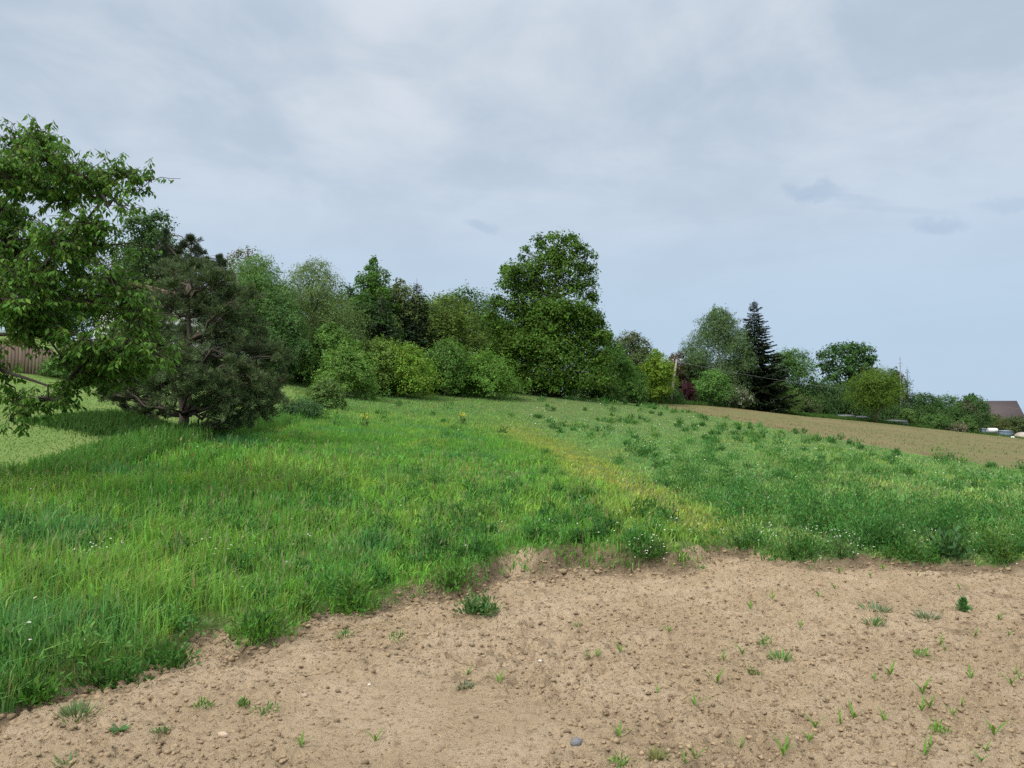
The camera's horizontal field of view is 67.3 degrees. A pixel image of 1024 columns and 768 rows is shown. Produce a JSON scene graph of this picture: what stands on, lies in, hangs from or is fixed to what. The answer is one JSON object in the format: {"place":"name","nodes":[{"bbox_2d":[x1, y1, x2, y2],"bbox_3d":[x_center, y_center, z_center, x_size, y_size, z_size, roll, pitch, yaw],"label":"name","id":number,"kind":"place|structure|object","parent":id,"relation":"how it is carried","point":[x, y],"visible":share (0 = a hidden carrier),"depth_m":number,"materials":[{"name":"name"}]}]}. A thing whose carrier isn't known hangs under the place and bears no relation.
{"place":"outdoors","nodes":[
{"label":"outdoors","id":0,"kind":"place"},
{"bbox_2d":[0,332,295,466],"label":"lawn","id":1,"kind":"structure","parent":0,"point":[44,448],"depth_m":15.92,"materials":[{"name":"green plant"}]},
{"bbox_2d":[0,345,52,374],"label":"plank fence","id":2,"kind":"object","parent":1,"relation":"on","point":[16,357],"visible":0.45,"depth_m":32.63,"materials":[{"name":"brown wood"}]},
{"bbox_2d":[3,276,93,337],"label":"garden tree","id":3,"kind":"object","parent":1,"relation":"on","point":[79,323],"visible":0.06,"depth_m":51.95,"materials":[{"name":"green plant"}]},
{"bbox_2d":[33,355,72,377],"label":"leafy bush","id":4,"kind":"object","parent":1,"relation":"on","point":[54,371],"visible":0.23,"depth_m":32.49,"materials":[{"name":"green plant"}]},
{"bbox_2d":[72,242,176,317],"bbox_3d":[-25.175,-5.903,52.144,8.788,7.752,8.059,0,-2,0],"label":"tree","id":5,"kind":"object","parent":1,"relation":"on","point":[107,255],"visible":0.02,"depth_m":50.73,"materials":[{"name":"green plant"}]},
{"bbox_2d":[108,208,193,291],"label":"garden tree","id":6,"kind":"object","parent":1,"relation":"on","point":[151,234],"visible":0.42,"depth_m":45.64,"materials":[{"name":"green plant"}]},
{"bbox_2d":[88,283,213,359],"bbox_3d":[-19.050,-2.948,41.111,5.900,4.460,3.900,0,-2,10],"label":"tree","id":7,"kind":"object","parent":1,"relation":"on","point":[132,284],"depth_m":39.92,"materials":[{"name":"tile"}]},
{"bbox_2d":[154,227,228,416],"bbox_3d":[-10.103,-1.861,24.130,2.130,6.088,1.837,1,-2,-27],"label":"pine tree","id":8,"kind":"object","parent":1,"relation":"on","point":[197,250],"visible":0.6,"depth_m":24.07,"materials":[{"name":"green plant"}]},
{"bbox_2d":[85,254,298,434],"bbox_3d":[-7.657,-0.901,18.322,5.200,4.550,4.539,0,-2,0],"label":"pine tree","id":9,"kind":"object","parent":1,"relation":"on","point":[224,370],"visible":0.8,"depth_m":17.87,"materials":[{"name":"green plant"}]},
{"bbox_2d":[225,245,276,362],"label":"budding tree","id":10,"kind":"object","parent":1,"relation":"on","point":[238,251],"visible":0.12,"depth_m":52.14,"materials":[{"name":"green plant"}]},
{"bbox_2d":[210,251,311,372],"bbox_3d":[-14.427,-3.836,42.954,6.146,7.510,5.750,0,-2,0],"label":"willow tree","id":11,"kind":"object","parent":1,"relation":"on","point":[256,274],"visible":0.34,"depth_m":42.68,"materials":[{"name":"green plant"}]},
{"bbox_2d":[250,293,319,379],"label":"willow tree","id":12,"kind":"object","parent":1,"relation":"on","point":[282,333],"visible":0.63,"depth_m":42.22,"materials":[{"name":"green plant"}]},
{"bbox_2d":[0,544,1023,767],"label":"bare soil","id":13,"kind":"structure","parent":0,"point":[523,738],"depth_m":4.52,"materials":[{"name":"brown soil"}]},
{"bbox_2d":[0,656,71,708],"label":"weed clump","id":14,"kind":"object","parent":13,"relation":"on","point":[26,696],"visible":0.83,"depth_m":4.15,"materials":[{"name":"green plant"}]},
{"bbox_2d":[50,697,106,724],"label":"soil weed","id":15,"kind":"object","parent":13,"relation":"on","point":[72,711],"visible":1,"depth_m":4.03,"materials":[{"name":"green plant"}]},
{"bbox_2d":[64,648,155,692],"bbox_3d":[-2.345,1.665,4.534,0.493,0.265,0.430,0,-2,0],"label":"weed clump","id":16,"kind":"object","parent":13,"relation":"on","point":[114,677],"visible":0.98,"depth_m":4.46,"materials":[{"name":"green plant"}]},
{"bbox_2d":[125,632,201,678],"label":"weed clump","id":17,"kind":"object","parent":13,"relation":"on","point":[166,654],"visible":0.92,"depth_m":4.76,"materials":[{"name":"green plant"}]},
{"bbox_2d":[213,595,313,649],"bbox_3d":[-1.717,1.608,5.260,0.615,0.295,0.533,2,-2,-44],"label":"weed clump","id":18,"kind":"object","parent":13,"relation":"on","point":[245,632],"visible":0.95,"depth_m":5.20,"materials":[{"name":"green plant"}]},
{"bbox_2d":[423,545,488,594],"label":"weed clump","id":19,"kind":"object","parent":13,"relation":"on","point":[452,573],"visible":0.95,"depth_m":6.63,"materials":[{"name":"green plant"}]},
{"bbox_2d":[451,587,505,616],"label":"weed clump","id":20,"kind":"object","parent":13,"relation":"on","point":[477,606],"visible":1,"depth_m":5.96,"materials":[{"name":"green plant"}]},
{"bbox_2d":[0,547,1023,767],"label":"soil clods","id":21,"kind":"object","parent":13,"relation":"on","point":[96,694],"visible":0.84,"depth_m":4.50,"materials":[{"name":"soil"}]},
{"bbox_2d":[645,744,671,760],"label":"soil weed","id":22,"kind":"object","parent":13,"relation":"on","point":[656,752],"visible":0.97,"depth_m":3.51,"materials":[{"name":"green plant"}]},
{"bbox_2d":[765,648,794,661],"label":"soil weed","id":23,"kind":"object","parent":13,"relation":"on","point":[774,655],"visible":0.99,"depth_m":4.92,"materials":[{"name":"green plant"}]},
{"bbox_2d":[855,598,895,613],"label":"soil weed","id":24,"kind":"object","parent":13,"relation":"on","point":[879,607],"visible":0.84,"depth_m":6.13,"materials":[{"name":"green plant"}]},
{"bbox_2d":[910,606,941,620],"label":"soil weed","id":25,"kind":"object","parent":13,"relation":"on","point":[926,615],"visible":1,"depth_m":5.86,"materials":[{"name":"green plant"}]},
{"bbox_2d":[927,715,952,735],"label":"soil weed","id":26,"kind":"object","parent":13,"relation":"on","point":[936,726],"visible":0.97,"depth_m":3.79,"materials":[{"name":"green plant"}]},
{"bbox_2d":[953,596,973,611],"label":"soil weed","id":27,"kind":"object","parent":13,"relation":"on","point":[963,603],"visible":0.99,"depth_m":6.08,"materials":[{"name":"green plant"}]},
{"bbox_2d":[0,379,1023,713],"bbox_3d":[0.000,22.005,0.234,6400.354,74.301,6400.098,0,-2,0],"label":"meadow ground","id":28,"kind":"structure","parent":0,"point":[218,621],"depth_m":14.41,"materials":[{"name":"green plant"}]},
{"bbox_2d":[0,114,182,437],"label":"cherry tree","id":29,"kind":"object","parent":28,"relation":"on","point":[31,309],"visible":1,"depth_m":9.36,"materials":[{"name":"green plant"}]},
{"bbox_2d":[0,406,306,481],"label":"tall grass","id":30,"kind":"structure","parent":28,"relation":"on","point":[109,421],"depth_m":16.13,"materials":[{"name":"green plant"}]},
{"bbox_2d":[215,267,347,363],"bbox_3d":[-16.833,-4.728,58.341,11.597,8.360,10.054,0,-2,0],"label":"background tree","id":31,"kind":"object","parent":28,"relation":"on","point":[302,301],"visible":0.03,"depth_m":57.33,"materials":[{"name":"green plant"}]},
{"bbox_2d":[275,396,332,418],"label":"ground shrub","id":32,"kind":"object","parent":28,"relation":"on","point":[297,406],"visible":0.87,"depth_m":28.54,"materials":[{"name":"green plant"}]},
{"bbox_2d":[303,376,349,408],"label":"shrub","id":33,"kind":"object","parent":28,"relation":"on","point":[325,388],"visible":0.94,"depth_m":33.74,"materials":[{"name":"green plant"}]},
{"bbox_2d":[269,255,384,383],"bbox_3d":[-11.763,-3.723,46.162,7.991,8.297,7.253,-1,-2,37],"label":"willow tree","id":34,"kind":"object","parent":28,"relation":"on","point":[322,314],"visible":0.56,"depth_m":45.73,"materials":[{"name":"green plant"}]},
{"bbox_2d":[292,321,365,386],"bbox_3d":[-10.646,-1.520,44.069,4.745,4.179,4.127,-1,-2,22],"label":"leafy bush","id":35,"kind":"object","parent":28,"relation":"on","point":[327,336],"visible":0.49,"depth_m":43.37,"materials":[{"name":"green plant"}]},
{"bbox_2d":[318,281,364,331],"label":"background tree","id":36,"kind":"object","parent":28,"relation":"on","point":[350,289],"visible":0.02,"depth_m":65.78,"materials":[{"name":"green plant"}]},
{"bbox_2d":[310,343,392,399],"bbox_3d":[-8.560,-0.568,41.110,4.206,3.225,3.645,0,-2,0],"label":"leafy bush","id":37,"kind":"object","parent":28,"relation":"on","point":[347,361],"visible":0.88,"depth_m":40.56,"materials":[{"name":"green plant"}]},
{"bbox_2d":[329,576,381,618],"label":"weed clump","id":38,"kind":"object","parent":28,"relation":"on","point":[354,598],"visible":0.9,"depth_m":5.99,"materials":[{"name":"green plant"}]},
{"bbox_2d":[342,289,406,348],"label":"broadleaf tree","id":39,"kind":"object","parent":28,"relation":"on","point":[370,304],"visible":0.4,"depth_m":50.52,"materials":[{"name":"green plant"}]},
{"bbox_2d":[347,255,406,340],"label":"broadleaf tree","id":40,"kind":"object","parent":28,"relation":"on","point":[375,284],"visible":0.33,"depth_m":53.89,"materials":[{"name":"green plant"}]},
{"bbox_2d":[354,333,419,394],"bbox_3d":[-7.700,-1.145,47.042,4.816,3.917,4.440,0,-2,0],"label":"leafy bush","id":41,"kind":"object","parent":28,"relation":"on","point":[381,354],"visible":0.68,"depth_m":46.22,"materials":[{"name":"green plant"}]},
{"bbox_2d":[356,297,419,394],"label":"spruce tree","id":42,"kind":"object","parent":28,"relation":"on","point":[389,334],"visible":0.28,"depth_m":49.99,"materials":[{"name":"green plant"}]},
{"bbox_2d":[360,340,448,398],"bbox_3d":[-6.556,-0.856,47.355,5.339,4.040,4.583,-1,-2,29],"label":"leafy bush","id":43,"kind":"object","parent":28,"relation":"on","point":[419,374],"visible":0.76,"depth_m":46.37,"materials":[{"name":"green plant"}]},
{"bbox_2d":[377,277,440,348],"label":"broadleaf tree","id":44,"kind":"object","parent":28,"relation":"on","point":[399,294],"visible":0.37,"depth_m":55.22,"materials":[{"name":"green plant"}]},
{"bbox_2d":[399,283,445,390],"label":"spruce tree","id":45,"kind":"object","parent":28,"relation":"on","point":[409,330],"visible":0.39,"depth_m":54.82,"materials":[{"name":"green plant"}]},
{"bbox_2d":[416,337,479,395],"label":"leafy bush","id":46,"kind":"object","parent":28,"relation":"on","point":[448,354],"visible":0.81,"depth_m":51.35,"materials":[{"name":"green plant"}]},
{"bbox_2d":[406,290,491,366],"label":"broadleaf tree","id":47,"kind":"object","parent":28,"relation":"on","point":[446,328],"visible":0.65,"depth_m":56.30,"materials":[{"name":"green plant"}]},
{"bbox_2d":[427,279,511,360],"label":"broadleaf tree","id":48,"kind":"object","parent":28,"relation":"on","point":[484,302],"visible":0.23,"depth_m":67.48,"materials":[{"name":"green plant"}]},
{"bbox_2d":[432,343,535,400],"bbox_3d":[-1.924,-0.697,52.768,6.575,4.279,6.020,-1,-2,27],"label":"leafy bush","id":49,"kind":"object","parent":28,"relation":"on","point":[493,373],"visible":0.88,"depth_m":52.08,"materials":[{"name":"green plant"}]},
{"bbox_2d":[466,308,524,364],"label":"broadleaf tree","id":50,"kind":"object","parent":28,"relation":"on","point":[486,324],"visible":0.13,"depth_m":63.62,"materials":[{"name":"green plant"}]},
{"bbox_2d":[0,370,1023,702],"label":"meadow weeds","id":51,"kind":"object","parent":28,"relation":"on","point":[882,522],"visible":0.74,"depth_m":9.41,"materials":[{"name":"green plant"}]},
{"bbox_2d":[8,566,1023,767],"bbox_3d":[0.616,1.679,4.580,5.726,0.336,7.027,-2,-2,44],"label":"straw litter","id":52,"kind":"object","parent":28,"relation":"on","point":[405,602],"visible":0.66,"depth_m":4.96,"materials":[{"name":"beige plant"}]},
{"bbox_2d":[27,386,1021,639],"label":"white wildflowers","id":53,"kind":"object","parent":28,"relation":"on","point":[649,512],"visible":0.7,"depth_m":8.79,"materials":[{"name":"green plant"}]},
{"bbox_2d":[478,227,623,397],"bbox_3d":[2.874,-5.550,59.630,11.374,13.555,8.326,0,-2,0],"label":"oak tree","id":54,"kind":"object","parent":28,"relation":"on","point":[543,334],"visible":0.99,"depth_m":59.28,"materials":[{"name":"green plant"}]},
{"bbox_2d":[519,377,590,398],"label":"undergrowth","id":55,"kind":"object","parent":28,"relation":"on","point":[540,393],"visible":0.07,"depth_m":60.92,"materials":[{"name":"green plant"}]},
{"bbox_2d":[135,378,1023,488],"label":"distant grass","id":56,"kind":"structure","parent":28,"relation":"on","point":[372,432],"depth_m":27.20,"materials":[{"name":"green plant"}]},
{"bbox_2d":[565,381,622,402],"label":"undergrowth","id":57,"kind":"object","parent":28,"relation":"on","point":[598,392],"visible":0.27,"depth_m":65.20,"materials":[{"name":"green plant"}]},
{"bbox_2d":[582,371,619,400],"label":"leafy bush","id":58,"kind":"object","parent":28,"relation":"on","point":[601,390],"visible":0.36,"depth_m":65.46,"materials":[{"name":"green plant"}]},
{"bbox_2d":[587,341,642,402],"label":"broadleaf tree","id":59,"kind":"object","parent":28,"relation":"on","point":[627,366],"visible":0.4,"depth_m":67.39,"materials":[{"name":"green plant"}]},
{"bbox_2d":[612,329,654,385],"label":"broadleaf tree","id":60,"kind":"object","parent":28,"relation":"on","point":[635,350],"visible":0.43,"depth_m":81.40,"materials":[{"name":"green plant"}]},
{"bbox_2d":[615,361,653,403],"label":"leafy bush","id":61,"kind":"object","parent":28,"relation":"on","point":[633,391],"visible":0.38,"depth_m":75.48,"materials":[{"name":"green plant"}]},
{"bbox_2d":[624,532,670,560],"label":"weed clump","id":62,"kind":"object","parent":28,"relation":"on","point":[647,551],"visible":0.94,"depth_m":7.62,"materials":[{"name":"green plant"}]},
{"bbox_2d":[636,347,679,403],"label":"young tree","id":63,"kind":"object","parent":28,"relation":"on","point":[656,371],"visible":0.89,"depth_m":79.23,"materials":[{"name":"green plant"}]},
{"bbox_2d":[646,381,684,403],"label":"undergrowth","id":64,"kind":"object","parent":28,"relation":"on","point":[677,392],"visible":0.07,"depth_m":84.73,"materials":[{"name":"green plant"}]},
{"bbox_2d":[667,350,692,396],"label":"broadleaf tree","id":65,"kind":"object","parent":28,"relation":"on","point":[678,370],"visible":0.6,"depth_m":95.62,"materials":[{"name":"green plant"}]},
{"bbox_2d":[678,381,697,402],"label":"purple shrub","id":66,"kind":"object","parent":28,"relation":"on","point":[689,390],"visible":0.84,"depth_m":87.71,"materials":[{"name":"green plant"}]},
{"bbox_2d":[688,367,737,403],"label":"young tree","id":67,"kind":"object","parent":28,"relation":"on","point":[704,384],"visible":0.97,"depth_m":89.20,"materials":[{"name":"green plant"}]},
{"bbox_2d":[676,303,759,400],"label":"birch tree","id":68,"kind":"object","parent":28,"relation":"on","point":[717,336],"visible":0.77,"depth_m":94.83,"materials":[{"name":"green plant"}]},
{"bbox_2d":[721,382,757,408],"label":"flowering shrub","id":69,"kind":"object","parent":28,"relation":"on","point":[740,396],"visible":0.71,"depth_m":92.38,"materials":[{"name":"green plant"}]},
{"bbox_2d":[713,516,779,551],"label":"weed clump","id":70,"kind":"object","parent":28,"relation":"on","point":[741,534],"visible":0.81,"depth_m":8.36,"materials":[{"name":"green plant"}]},
{"bbox_2d":[726,301,799,412],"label":"spruce tree","id":71,"kind":"object","parent":28,"relation":"on","point":[766,384],"visible":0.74,"depth_m":96.70,"materials":[{"name":"green plant"}]},
{"bbox_2d":[762,376,805,414],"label":"leafy bush","id":72,"kind":"object","parent":28,"relation":"on","point":[786,393],"visible":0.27,"depth_m":98.98,"materials":[{"name":"green plant"}]},
{"bbox_2d":[747,513,836,562],"bbox_3d":[2.904,1.586,8.015,0.885,0.508,0.569,0,-2,0],"label":"weed clump","id":73,"kind":"object","parent":28,"relation":"on","point":[802,546],"visible":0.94,"depth_m":7.96,"materials":[{"name":"green plant"}]},
{"bbox_2d":[771,347,820,399],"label":"broadleaf tree","id":74,"kind":"object","parent":28,"relation":"on","point":[789,361],"visible":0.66,"depth_m":110.96,"materials":[{"name":"green plant"}]},
{"bbox_2d":[788,394,821,413],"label":"leafy bush","id":75,"kind":"object","parent":28,"relation":"on","point":[808,405],"visible":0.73,"depth_m":105.28,"materials":[{"name":"green plant"}]},
{"bbox_2d":[794,389,837,413],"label":"undergrowth","id":76,"kind":"object","parent":28,"relation":"on","point":[822,402],"visible":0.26,"depth_m":107.71,"materials":[{"name":"green plant"}]},
{"bbox_2d":[799,376,851,414],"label":"broadleaf tree","id":77,"kind":"object","parent":28,"relation":"on","point":[822,388],"visible":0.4,"depth_m":111.80,"materials":[{"name":"green plant"}]},
{"bbox_2d":[815,523,866,559],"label":"weed clump","id":78,"kind":"object","parent":28,"relation":"on","point":[840,552],"visible":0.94,"depth_m":7.96,"materials":[{"name":"green plant"}]},
{"bbox_2d":[811,341,880,401],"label":"broad tree","id":79,"kind":"object","parent":28,"relation":"on","point":[829,366],"visible":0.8,"depth_m":121.16,"materials":[{"name":"green plant"}]},
{"bbox_2d":[818,394,874,417],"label":"undergrowth","id":80,"kind":"object","parent":28,"relation":"on","point":[849,409],"visible":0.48,"depth_m":111.45,"materials":[{"name":"green plant"}]},
{"bbox_2d":[825,380,867,415],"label":"broadleaf tree","id":81,"kind":"object","parent":28,"relation":"on","point":[842,390],"visible":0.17,"depth_m":114.61,"materials":[{"name":"green plant"}]},
{"bbox_2d":[856,398,925,421],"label":"undergrowth","id":82,"kind":"object","parent":28,"relation":"on","point":[880,415],"visible":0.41,"depth_m":112.31,"materials":[{"name":"green plant"}]},
{"bbox_2d":[880,366,915,415],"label":"broadleaf tree","id":83,"kind":"object","parent":28,"relation":"on","point":[895,370],"visible":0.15,"depth_m":117.57,"materials":[{"name":"green plant"}]},
{"bbox_2d":[892,408,919,424],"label":"leafy bush","id":84,"kind":"object","parent":28,"relation":"on","point":[909,414],"visible":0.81,"depth_m":107.50,"materials":[{"name":"green plant"}]},
{"bbox_2d":[875,525,942,562],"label":"weed clump","id":85,"kind":"object","parent":28,"relation":"on","point":[909,549],"visible":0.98,"depth_m":7.89,"materials":[{"name":"green plant"}]},
{"bbox_2d":[893,399,956,423],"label":"undergrowth","id":86,"kind":"object","parent":28,"relation":"on","point":[927,410],"visible":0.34,"depth_m":113.85,"materials":[{"name":"green plant"}]},
{"bbox_2d":[898,391,952,424],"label":"broadleaf tree","id":87,"kind":"object","parent":28,"relation":"on","point":[921,401],"visible":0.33,"depth_m":117.08,"materials":[{"name":"green plant"}]},
{"bbox_2d":[917,411,960,429],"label":"leafy bush","id":88,"kind":"object","parent":28,"relation":"on","point":[935,420],"visible":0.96,"depth_m":109.11,"materials":[{"name":"green plant"}]},
{"bbox_2d":[923,523,973,558],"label":"weed clump","id":89,"kind":"object","parent":28,"relation":"on","point":[962,550],"visible":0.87,"depth_m":7.86,"materials":[{"name":"green plant"}]},
{"bbox_2d":[926,393,979,418],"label":"broadleaf tree","id":90,"kind":"object","parent":28,"relation":"on","point":[952,399],"visible":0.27,"depth_m":118.87,"materials":[{"name":"green plant"}]},
{"bbox_2d":[940,421,969,431],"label":"grey shrub","id":91,"kind":"object","parent":28,"relation":"on","point":[962,427],"visible":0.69,"depth_m":108.78,"materials":[{"name":"green plant"}]},
{"bbox_2d":[956,415,979,431],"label":"leafy bush","id":92,"kind":"object","parent":28,"relation":"on","point":[968,421],"visible":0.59,"depth_m":111.13,"materials":[{"name":"green plant"}]},
{"bbox_2d":[953,399,984,429],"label":"broadleaf tree","id":93,"kind":"object","parent":28,"relation":"on","point":[967,401],"visible":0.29,"depth_m":117.31,"materials":[{"name":"green plant"}]},
{"bbox_2d":[946,404,994,431],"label":"undergrowth","id":94,"kind":"object","parent":28,"relation":"on","point":[975,417],"visible":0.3,"depth_m":115.41,"materials":[{"name":"green plant"}]},
{"bbox_2d":[958,393,998,428],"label":"broadleaf tree","id":95,"kind":"object","parent":28,"relation":"on","point":[972,398],"visible":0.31,"depth_m":120.54,"materials":[{"name":"green plant"}]},
{"bbox_2d":[956,401,1023,431],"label":"house","id":96,"kind":"structure","parent":28,"relation":"on","point":[1003,411],"depth_m":147.36,"materials":[{"name":"tile"}]},
{"bbox_2d":[977,521,1019,563],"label":"weed clump","id":97,"kind":"object","parent":28,"relation":"on","point":[1000,548],"visible":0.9,"depth_m":7.84,"materials":[{"name":"green plant"}]},
{"bbox_2d":[978,414,1019,434],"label":"leafy bush","id":98,"kind":"object","parent":28,"relation":"on","point":[1001,424],"visible":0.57,"depth_m":124.58,"materials":[{"name":"green plant"}]},
{"bbox_2d":[1005,415,1023,434],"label":"leafy bush","id":99,"kind":"object","parent":28,"relation":"on","point":[1018,420],"visible":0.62,"depth_m":124.86,"materials":[{"name":"green plant"}]},
{"bbox_2d":[0,0,1023,413],"label":"sky","id":100,"kind":"structure","parent":0,"point":[847,170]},
{"bbox_2d":[658,403,1023,470],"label":"sown field","id":101,"kind":"structure","parent":0,"point":[1008,458],"depth_m":52.79,"materials":[{"name":"brown soil"}]},
{"bbox_2d":[671,404,1023,462],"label":"young crop","id":102,"kind":"object","parent":101,"relation":"on","point":[883,434],"visible":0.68,"depth_m":53.94,"materials":[{"name":"green plant"}]},
{"bbox_2d":[835,363,912,422],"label":"tree","id":103,"kind":"object","parent":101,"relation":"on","point":[872,383],"visible":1,"depth_m":101.97,"materials":[{"name":"green plant"}]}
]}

